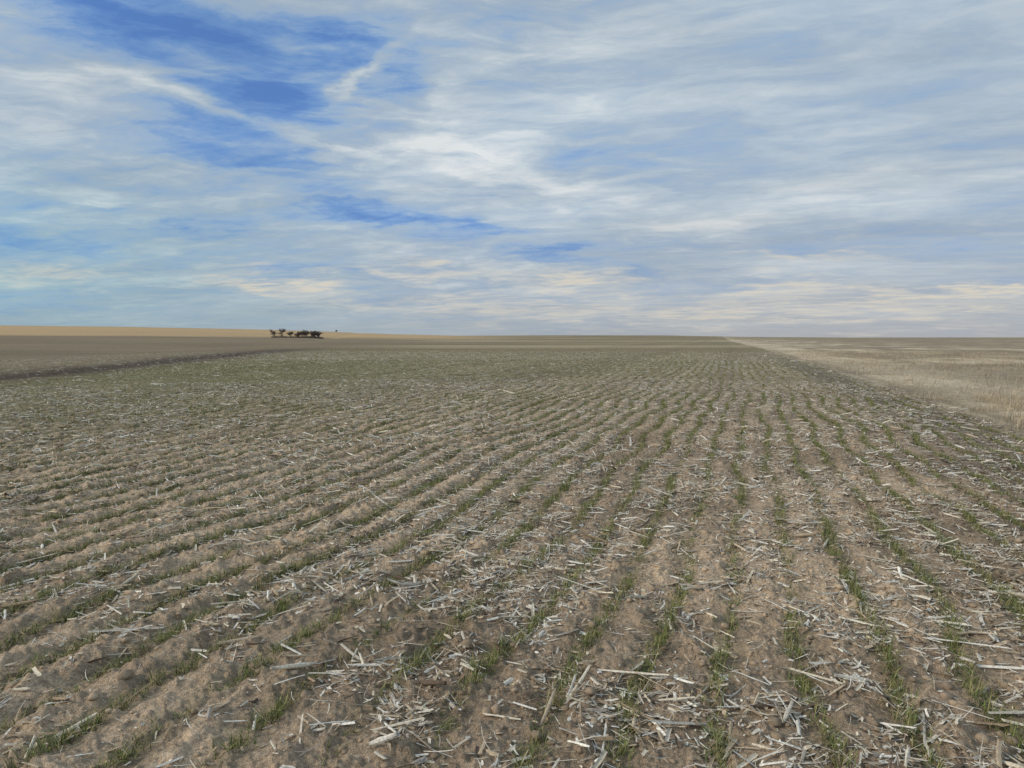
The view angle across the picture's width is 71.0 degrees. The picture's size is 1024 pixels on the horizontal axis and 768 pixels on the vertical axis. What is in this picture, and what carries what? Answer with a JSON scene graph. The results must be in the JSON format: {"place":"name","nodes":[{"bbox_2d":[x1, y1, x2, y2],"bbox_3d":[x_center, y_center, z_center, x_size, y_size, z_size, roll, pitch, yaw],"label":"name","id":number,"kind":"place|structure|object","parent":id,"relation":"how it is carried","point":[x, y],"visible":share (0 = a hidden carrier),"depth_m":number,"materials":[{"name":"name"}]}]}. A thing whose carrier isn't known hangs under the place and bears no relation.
{"place":"outdoors","nodes":[
{"label":"outdoors","id":0,"kind":"place"},
{"bbox_2d":[0,325,1023,767],"bbox_3d":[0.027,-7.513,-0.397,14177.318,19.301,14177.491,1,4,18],"label":"ground","id":1,"kind":"structure","parent":0,"point":[48,345],"depth_m":4.89,"materials":[{"name":"soil"}]},
{"bbox_2d":[277,328,285,336],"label":"bare tree","id":2,"kind":"object","parent":1,"relation":"on","point":[281,331],"visible":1,"depth_m":444.26,"materials":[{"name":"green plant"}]},
{"bbox_2d":[271,335,323,338],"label":"brush thicket","id":3,"kind":"object","parent":1,"relation":"on","point":[274,336],"visible":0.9,"depth_m":448.31,"materials":[{"name":"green plant"}]},
{"bbox_2d":[0,351,1023,767],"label":"corn stalk residue","id":4,"kind":"object","parent":1,"relation":"on","point":[730,743],"visible":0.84,"depth_m":5.20},
{"bbox_2d":[0,419,1023,767],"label":"soil clods","id":5,"kind":"object","parent":1,"relation":"on","point":[496,709],"visible":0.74,"depth_m":4.22,"materials":[{"name":"soil"}]},
{"bbox_2d":[0,396,1023,767],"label":"corn stalk pieces","id":6,"kind":"object","parent":1,"relation":"on","point":[440,682],"visible":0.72,"depth_m":6.10,"materials":[{"name":"beige plant"}]},
{"bbox_2d":[0,347,1023,767],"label":"wheat seedlings","id":7,"kind":"object","parent":1,"relation":"on","point":[802,685],"visible":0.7,"depth_m":5.33,"materials":[{"name":"green plant"}]},
{"bbox_2d":[773,349,1023,442],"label":"dry grass stubble","id":8,"kind":"object","parent":1,"relation":"on","point":[1004,402],"visible":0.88,"depth_m":32.94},
{"bbox_2d":[0,0,1023,336],"label":"sky","id":9,"kind":"structure","parent":0,"point":[729,168],"materials":[{"name":"blue"}]}
]}

